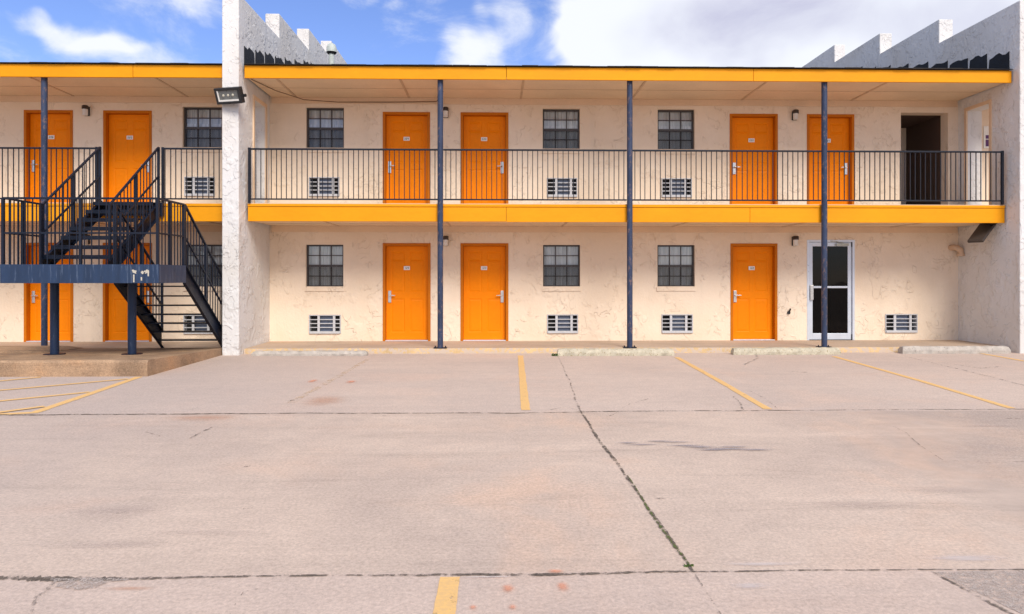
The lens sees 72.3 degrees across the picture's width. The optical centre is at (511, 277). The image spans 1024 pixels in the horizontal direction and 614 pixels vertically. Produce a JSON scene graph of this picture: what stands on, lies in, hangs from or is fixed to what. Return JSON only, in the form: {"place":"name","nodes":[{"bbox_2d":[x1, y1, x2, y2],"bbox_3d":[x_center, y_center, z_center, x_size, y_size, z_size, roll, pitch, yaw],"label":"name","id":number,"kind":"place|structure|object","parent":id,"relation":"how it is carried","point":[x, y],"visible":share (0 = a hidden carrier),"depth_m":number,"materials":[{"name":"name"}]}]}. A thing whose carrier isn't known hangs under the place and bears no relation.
{"place":"outdoors","nodes":[
{"label":"outdoors","id":0,"kind":"place"},
{"bbox_2d":[0,340,998,347],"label":"sidewalk","id":1,"kind":"structure","parent":0,"point":[569,344],"depth_m":14.58,"materials":[{"name":"concrete"}]},
{"bbox_2d":[0,0,1019,66],"label":"sky","id":2,"kind":"structure","parent":0,"point":[710,33],"materials":[{"name":"blue"}]},
{"bbox_2d":[0,352,1023,613],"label":"parking lot","id":3,"kind":"structure","parent":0,"point":[838,486],"depth_m":5.05,"materials":[{"name":"concrete"}]},
{"bbox_2d":[0,377,38,380],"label":"parking stripe","id":4,"kind":"object","parent":3,"relation":"on","point":[21,378],"visible":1,"depth_m":10.34,"materials":[{"name":"yellow paint"}]},
{"bbox_2d":[0,406,45,412],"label":"parking stripe","id":5,"kind":"object","parent":3,"relation":"on","point":[22,409],"visible":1,"depth_m":7.90,"materials":[{"name":"yellow paint"}]},
{"bbox_2d":[0,391,88,400],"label":"parking stripe","id":6,"kind":"object","parent":3,"relation":"on","point":[43,396],"visible":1,"depth_m":8.78,"materials":[{"name":"yellow paint"}]},
{"bbox_2d":[0,378,126,390],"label":"parking stripe","id":7,"kind":"object","parent":3,"relation":"on","point":[62,384],"visible":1,"depth_m":9.76,"materials":[{"name":"yellow paint"}]},
{"bbox_2d":[0,377,140,414],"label":"parking stripe","id":8,"kind":"object","parent":3,"relation":"on","point":[80,396],"visible":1,"depth_m":8.65,"materials":[{"name":"yellow paint"}]},
{"bbox_2d":[52,577,128,588],"bbox_3d":[-2.104,1.494,3.423,0.424,0.001,0.140,0,0,-1],"label":"crumbled patch","id":9,"kind":"object","parent":3,"relation":"on","point":[83,579],"visible":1,"depth_m":3.44,"materials":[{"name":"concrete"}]},
{"bbox_2d":[0,348,221,376],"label":"concrete pad","id":10,"kind":"object","parent":3,"relation":"on","point":[96,362],"visible":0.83,"depth_m":10.72,"materials":[{"name":"beige concrete"}]},
{"bbox_2d":[0,346,81,352],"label":"concrete step","id":11,"kind":"object","parent":10,"relation":"on","point":[21,349],"visible":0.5,"depth_m":12.77,"materials":[{"name":"beige concrete"}]},
{"bbox_2d":[0,147,221,354],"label":"metal staircase","id":12,"kind":"structure","parent":10,"relation":"on","point":[126,279],"depth_m":11.90,"materials":[{"name":"metal"}]},
{"bbox_2d":[251,350,368,355],"bbox_3d":[-3.864,1.451,13.435,2.193,0.095,0.187,0,0,-1],"label":"wheel stop","id":13,"kind":"object","parent":3,"relation":"on","point":[313,353],"visible":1,"depth_m":13.36,"materials":[{"name":"grey concrete"}]},
{"bbox_2d":[433,577,459,613],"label":"parking stripe","id":14,"kind":"object","parent":3,"relation":"on","point":[444,603],"visible":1,"depth_m":3.29,"materials":[{"name":"yellow paint"}]},
{"bbox_2d":[0,409,971,414],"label":"slab joint","id":15,"kind":"object","parent":3,"relation":"on","point":[453,412],"visible":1,"depth_m":7.69,"materials":[{"name":"grey concrete"}]},
{"bbox_2d":[0,0,1023,354],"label":"motel building","id":16,"kind":"structure","parent":3,"relation":"on","point":[386,266],"depth_m":15.34,"materials":[{"name":"beige paint"}]},
{"bbox_2d":[0,147,40,198],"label":"balcony railing","id":17,"kind":"object","parent":16,"relation":"attached to","point":[18,148],"visible":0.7,"depth_m":13.68,"materials":[{"name":"black metal"}]},
{"bbox_2d":[24,110,72,202],"bbox_3d":[-10.032,-2.533,15.266,1.044,2.163,0.220,0,0,-1],"label":"door","id":18,"kind":"structure","parent":16,"relation":"in","point":[60,122],"depth_m":15.29,"materials":[{"name":"orange paint"}]},
{"bbox_2d":[24,243,72,341],"bbox_3d":[-10.027,0.327,15.266,1.053,2.143,0.220,0,0,-1],"label":"door","id":19,"kind":"structure","parent":16,"relation":"in","point":[32,291],"depth_m":15.29,"materials":[{"name":"orange paint"}]},
{"bbox_2d":[48,147,97,201],"bbox_3d":[-8.574,-2.001,13.709,0.962,1.088,0.045,0,0,-1],"label":"balcony railing","id":20,"kind":"object","parent":16,"relation":"attached to","point":[73,148],"visible":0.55,"depth_m":13.70,"materials":[{"name":"black metal"}]},
{"bbox_2d":[82,105,89,115],"bbox_3d":[-9.195,-3.594,15.119,0.130,0.215,0.150,0,0,-1],"label":"wall lamp","id":21,"kind":"object","parent":16,"relation":"attached to","point":[85,110],"visible":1,"depth_m":15.07,"materials":[{"name":"black paint"}]},
{"bbox_2d":[83,234,89,243],"bbox_3d":[-9.195,-0.821,15.119,0.130,0.215,0.150,0,0,-1],"label":"wall lamp","id":22,"kind":"object","parent":16,"relation":"attached to","point":[87,241],"visible":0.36,"depth_m":15.09,"materials":[{"name":"black paint"}]},
{"bbox_2d":[103,110,151,201],"bbox_3d":[-8.340,-2.533,15.305,1.040,2.163,0.220,0,0,-1],"label":"door","id":23,"kind":"structure","parent":16,"relation":"in","point":[127,134],"depth_m":15.33,"materials":[{"name":"orange paint"}]},
{"bbox_2d":[103,243,151,341],"bbox_3d":[-8.345,0.327,15.305,1.049,2.143,0.220,0,0,-1],"label":"door","id":24,"kind":"structure","parent":16,"relation":"in","point":[115,308],"depth_m":15.32,"materials":[{"name":"orange paint"}]},
{"bbox_2d":[161,147,221,202],"bbox_3d":[-6.226,-2.001,13.762,1.280,1.088,0.045,0,0,-1],"label":"balcony railing","id":25,"kind":"object","parent":16,"relation":"attached to","point":[162,171],"visible":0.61,"depth_m":13.75,"materials":[{"name":"black metal"}]},
{"bbox_2d":[183,315,212,333],"bbox_3d":[-6.801,1.028,15.312,0.674,0.409,0.195,0,0,-1],"label":"air conditioner","id":26,"kind":"object","parent":16,"relation":"attached to","point":[194,327],"visible":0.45,"depth_m":15.29,"materials":[{"name":"white paint"}]},
{"bbox_2d":[184,177,214,195],"bbox_3d":[-6.791,-1.972,15.312,0.655,0.419,0.195,0,0,-1],"label":"air conditioner","id":27,"kind":"object","parent":16,"relation":"attached to","point":[189,186],"visible":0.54,"depth_m":15.26,"materials":[{"name":"white paint"}]},
{"bbox_2d":[182,107,221,151],"bbox_3d":[-6.737,-3.252,15.344,0.945,1.067,0.230,0,0,-1],"label":"window","id":28,"kind":"structure","parent":16,"relation":"in","point":[202,126],"depth_m":15.42,"materials":[{"name":"grey glass"}]},
{"bbox_2d":[183,245,221,290],"bbox_3d":[-6.700,-0.242,15.345,0.945,1.097,0.231,0,0,-1],"label":"window","id":29,"kind":"structure","parent":16,"relation":"in","point":[216,250],"depth_m":15.43,"materials":[{"name":"grey glass"}]},
{"bbox_2d":[214,86,246,104],"bbox_3d":[-5.321,-3.438,13.307,0.570,0.320,0.295,0,0,13],"label":"flood light","id":30,"kind":"object","parent":16,"relation":"attached to","point":[229,95],"visible":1,"depth_m":13.23,"materials":[{"name":"black paint"}]},
{"bbox_2d":[309,177,339,196],"bbox_3d":[-4.101,-1.972,15.373,0.664,0.419,0.195,0,0,-1],"label":"air conditioner","id":31,"kind":"object","parent":16,"relation":"attached to","point":[332,186],"visible":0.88,"depth_m":15.36,"materials":[{"name":"white paint"}]},
{"bbox_2d":[305,245,343,290],"bbox_3d":[-4.093,-0.242,15.405,0.913,1.097,0.231,0,0,-1],"label":"window","id":32,"kind":"structure","parent":16,"relation":"in","point":[324,262],"depth_m":15.48,"materials":[{"name":"grey glass"}]},
{"bbox_2d":[309,315,340,333],"bbox_3d":[-4.085,1.028,15.374,0.688,0.409,0.195,0,0,-1],"label":"air conditioner","id":33,"kind":"object","parent":16,"relation":"attached to","point":[324,324],"visible":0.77,"depth_m":15.31,"materials":[{"name":"white paint"}]},
{"bbox_2d":[305,108,344,152],"bbox_3d":[-4.084,-3.252,15.405,0.920,1.067,0.231,0,0,-1],"label":"window","id":34,"kind":"structure","parent":16,"relation":"in","point":[325,126],"depth_m":15.48,"materials":[{"name":"grey glass"}]},
{"bbox_2d":[326,43,336,63],"bbox_3d":[-4.836,-5.782,18.795,0.276,0.965,0.280,0,0,-1],"label":"roof vent","id":35,"kind":"object","parent":16,"relation":"attached to","point":[331,49],"visible":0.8,"depth_m":18.72,"materials":[{"name":"white metal"}]},
{"bbox_2d":[248,147,436,202],"bbox_3d":[-3.329,-2.001,13.828,3.715,1.088,0.045,0,0,-1],"label":"balcony railing","id":36,"kind":"object","parent":16,"relation":"attached to","point":[281,149],"visible":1,"depth_m":13.81,"materials":[{"name":"black metal"}]},
{"bbox_2d":[383,112,429,203],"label":"door","id":37,"kind":"structure","parent":16,"relation":"in","point":[401,130],"depth_m":15.47,"materials":[{"name":"orange paint"}]},
{"bbox_2d":[383,243,430,340],"bbox_3d":[-2.307,0.327,15.442,1.042,2.143,0.220,0,0,-1],"label":"door","id":38,"kind":"structure","parent":16,"relation":"in","point":[406,266],"depth_m":15.47,"materials":[{"name":"orange paint"}]},
{"bbox_2d":[443,107,448,117],"bbox_3d":[-1.448,-3.598,15.295,0.130,0.215,0.150,0,0,-1],"label":"wall lamp","id":39,"kind":"object","parent":16,"relation":"attached to","point":[445,111],"visible":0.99,"depth_m":15.24,"materials":[{"name":"black paint"}]},
{"bbox_2d":[443,236,448,245],"bbox_3d":[-1.448,-0.793,15.295,0.130,0.215,0.150,0,0,-1],"label":"wall lamp","id":40,"kind":"object","parent":16,"relation":"attached to","point":[445,240],"visible":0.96,"depth_m":15.24,"materials":[{"name":"black paint"}]},
{"bbox_2d":[460,243,507,340],"bbox_3d":[-0.606,0.327,15.480,1.050,2.143,0.220,0,0,-1],"label":"door","id":41,"kind":"structure","parent":16,"relation":"in","point":[483,266],"depth_m":15.51,"materials":[{"name":"orange paint"}]},
{"bbox_2d":[461,112,507,203],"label":"door","id":42,"kind":"structure","parent":16,"relation":"in","point":[479,130],"depth_m":15.51,"materials":[{"name":"orange paint"}]},
{"bbox_2d":[443,149,626,200],"bbox_3d":[0.461,-2.028,13.914,3.640,1.014,0.044,0,0,-1],"label":"balcony railing","id":43,"kind":"object","parent":16,"relation":"attached to","point":[547,150],"visible":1,"depth_m":13.91,"materials":[{"name":"black metal"}]},
{"bbox_2d":[542,245,580,290],"bbox_3d":[1.089,-0.242,15.522,0.916,1.097,0.231,0,0,-1],"label":"window","id":44,"kind":"structure","parent":16,"relation":"in","point":[561,263],"depth_m":15.60,"materials":[{"name":"grey glass"}]},
{"bbox_2d":[543,109,580,153],"bbox_3d":[1.082,-3.252,15.522,0.918,1.067,0.231,0,0,-1],"label":"window","id":45,"kind":"structure","parent":16,"relation":"in","point":[560,127],"depth_m":15.60,"materials":[{"name":"grey glass"}]},
{"bbox_2d":[547,314,577,332],"bbox_3d":[1.112,1.028,15.492,0.682,0.409,0.195,0,0,-1],"label":"air conditioner","id":46,"kind":"object","parent":16,"relation":"attached to","point":[562,323],"visible":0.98,"depth_m":15.47,"materials":[{"name":"white paint"}]},
{"bbox_2d":[548,178,576,196],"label":"air conditioner","id":47,"kind":"object","parent":16,"relation":"attached to","point":[560,187],"visible":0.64,"depth_m":15.47,"materials":[{"name":"white paint"}]},
{"bbox_2d":[661,178,691,196],"bbox_3d":[3.635,-1.972,15.549,0.676,0.419,0.195,0,0,-1],"label":"air conditioner","id":48,"kind":"object","parent":16,"relation":"attached to","point":[683,187],"visible":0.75,"depth_m":15.53,"materials":[{"name":"white paint"}]},
{"bbox_2d":[657,110,695,153],"bbox_3d":[3.623,-3.252,15.579,0.918,1.067,0.230,0,0,-1],"label":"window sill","id":49,"kind":"structure","parent":16,"relation":"in","point":[675,127],"depth_m":15.66,"materials":[{"name":"grey metal"}]},
{"bbox_2d":[657,245,695,290],"bbox_3d":[3.623,-0.242,15.579,0.930,1.097,0.230,0,0,-1],"label":"window","id":50,"kind":"structure","parent":16,"relation":"in","point":[675,263],"depth_m":15.66,"materials":[{"name":"grey glass"}]},
{"bbox_2d":[661,314,692,332],"bbox_3d":[3.644,1.028,15.549,0.695,0.409,0.195,0,0,-1],"label":"air conditioner","id":51,"kind":"object","parent":16,"relation":"attached to","point":[676,323],"visible":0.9,"depth_m":15.54,"materials":[{"name":"white paint"}]},
{"bbox_2d":[633,150,820,200],"bbox_3d":[4.288,-2.028,14.001,3.789,1.014,0.044,0,0,-1],"label":"balcony railing","id":52,"kind":"object","parent":16,"relation":"attached to","point":[711,151],"visible":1,"depth_m":13.99,"materials":[{"name":"black metal"}]},
{"bbox_2d":[730,243,776,339],"bbox_3d":[5.353,0.327,15.615,1.045,2.143,0.220,0,0,-1],"label":"door","id":53,"kind":"structure","parent":16,"relation":"in","point":[753,270],"depth_m":15.64,"materials":[{"name":"orange paint"}]},
{"bbox_2d":[730,114,777,203],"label":"door","id":54,"kind":"structure","parent":16,"relation":"in","point":[747,131],"depth_m":15.64,"materials":[{"name":"orange paint"}]},
{"bbox_2d":[792,109,798,119],"bbox_3d":[6.252,-3.582,15.470,0.130,0.215,0.150,0,0,-1],"label":"wall lamp","id":55,"kind":"object","parent":16,"relation":"attached to","point":[795,112],"visible":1,"depth_m":15.41,"materials":[{"name":"black paint"}]},
{"bbox_2d":[792,236,798,245],"bbox_3d":[6.252,-0.802,15.470,0.130,0.215,0.150,0,0,-1],"label":"wall lamp","id":56,"kind":"object","parent":16,"relation":"attached to","point":[795,239],"visible":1,"depth_m":15.41,"materials":[{"name":"black paint"}]},
{"bbox_2d":[807,114,853,204],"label":"door","id":57,"kind":"structure","parent":16,"relation":"in","point":[840,127],"depth_m":15.68,"materials":[{"name":"orange paint"}]},
{"bbox_2d":[807,240,854,339],"bbox_3d":[7.075,0.285,15.576,1.068,2.228,0.237,0,0,-1],"label":"glass door","id":58,"kind":"structure","parent":16,"relation":"in","point":[840,253],"depth_m":15.61,"materials":[{"name":"glass"}]},
{"bbox_2d":[885,314,917,332],"bbox_3d":[8.653,1.028,15.663,0.725,0.409,0.195,0,0,-1],"label":"air conditioner","id":59,"kind":"object","parent":16,"relation":"attached to","point":[901,323],"visible":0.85,"depth_m":15.60,"materials":[{"name":"white paint"}]},
{"bbox_2d":[827,150,1003,204],"bbox_3d":[8.098,-2.001,14.087,3.603,1.088,0.045,0,0,-1],"label":"balcony railing","id":60,"kind":"object","parent":16,"relation":"attached to","point":[1001,200],"visible":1,"depth_m":14.09,"materials":[{"name":"black metal"}]},
{"bbox_2d":[967,223,996,242],"bbox_3d":[9.707,-0.921,14.454,0.553,0.431,0.339,0,0,-29],"label":"support bracket","id":61,"kind":"object","parent":16,"relation":"attached to","point":[981,232],"visible":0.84,"depth_m":14.41,"materials":[{"name":"brown metal"}]},
{"bbox_2d":[983,126,988,147],"bbox_3d":[10.664,-3.119,15.636,0.305,0.490,0.017,0,0,-1],"label":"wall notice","id":62,"kind":"object","parent":16,"relation":"attached to","point":[985,136],"depth_m":15.63,"materials":[{"name":"white paper"}]},
{"bbox_2d":[0,569,1023,580],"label":"slab joint","id":63,"kind":"object","parent":3,"relation":"on","point":[28,578],"visible":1,"depth_m":3.53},
{"bbox_2d":[518,355,529,409],"bbox_3d":[0.157,1.496,10.653,0.109,0.001,5.498,0,0,0],"label":"parking stripe","id":64,"kind":"object","parent":3,"relation":"on","point":[525,403],"visible":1,"depth_m":9.68,"materials":[{"name":"yellow paint"}]},
{"bbox_2d":[557,348,673,355],"bbox_3d":[1.979,1.430,13.429,2.230,0.138,0.188,0,0,-1],"label":"wheel stop","id":65,"kind":"object","parent":3,"relation":"on","point":[614,352],"visible":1,"depth_m":13.36,"materials":[{"name":"concrete"}]},
{"bbox_2d":[244,347,1009,353],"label":"kerb","id":66,"kind":"structure","parent":3,"relation":"on","point":[554,350],"depth_m":13.81,"materials":[{"name":"beige concrete"}]},
{"bbox_2d":[581,411,693,570],"bbox_3d":[0.833,1.495,5.790,0.054,0.001,4.436,0,0,-2],"label":"slab joint","id":67,"kind":"object","parent":3,"relation":"on","point":[628,479],"visible":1,"depth_m":5.23,"materials":[{"name":"black"}]},
{"bbox_2d":[628,476,689,564],"bbox_3d":[0.886,1.494,4.464,0.032,0.001,1.656,0,0,-2],"label":"moss strip","id":68,"kind":"object","parent":3,"relation":"on","point":[667,536],"visible":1,"depth_m":4.18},
{"bbox_2d":[675,357,770,408],"bbox_3d":[2.999,1.496,10.536,0.113,0.001,5.166,0,0,2],"label":"parking stripe","id":69,"kind":"object","parent":3,"relation":"on","point":[753,400],"visible":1,"depth_m":9.64,"materials":[{"name":"yellow paint"}]},
{"bbox_2d":[750,563,771,564],"bbox_3d":[1.316,1.496,3.659,0.809,0.001,0.099,0,0,-1],"label":"pale smear","id":70,"kind":"object","parent":3,"relation":"on","point":[759,564],"visible":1,"depth_m":3.65},
{"bbox_2d":[731,347,840,354],"bbox_3d":[5.314,1.431,13.625,2.091,0.136,0.188,0,0,-1],"label":"wheel stop","id":71,"kind":"object","parent":3,"relation":"on","point":[791,351],"visible":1,"depth_m":13.55,"materials":[{"name":"concrete"}]},
{"bbox_2d":[832,356,1013,407],"bbox_3d":[5.917,1.496,10.630,0.141,0.001,5.266,0,0,4],"label":"parking stripe","id":72,"kind":"object","parent":3,"relation":"on","point":[976,397],"visible":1,"depth_m":9.77,"materials":[{"name":"yellow paint"}]},
{"bbox_2d":[898,345,1010,353],"bbox_3d":[8.712,1.424,13.822,2.150,0.150,0.187,0,0,-1],"label":"wheel stop","id":73,"kind":"object","parent":3,"relation":"on","point":[986,349],"visible":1,"depth_m":13.75,"materials":[{"name":"grey concrete"}]},
{"bbox_2d":[948,557,980,559],"bbox_3d":[2.415,1.496,3.736,0.856,0.001,0.192,0,0,-1],"label":"pale smear","id":74,"kind":"object","parent":3,"relation":"on","point":[971,558],"visible":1,"depth_m":3.73},
{"bbox_2d":[932,571,1013,613],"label":"slab joint","id":75,"kind":"object","parent":3,"relation":"on","point":[1000,607],"visible":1,"depth_m":3.24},
{"bbox_2d":[936,570,1023,613],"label":"crumbled patch","id":76,"kind":"object","parent":3,"relation":"on","point":[1011,589],"visible":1,"depth_m":3.42,"materials":[{"name":"concrete"}]},
{"bbox_2d":[979,353,1023,360],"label":"parking stripe","id":77,"kind":"object","parent":3,"relation":"on","point":[1002,357],"visible":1,"depth_m":13.06,"materials":[{"name":"yellow paint"}]}
]}

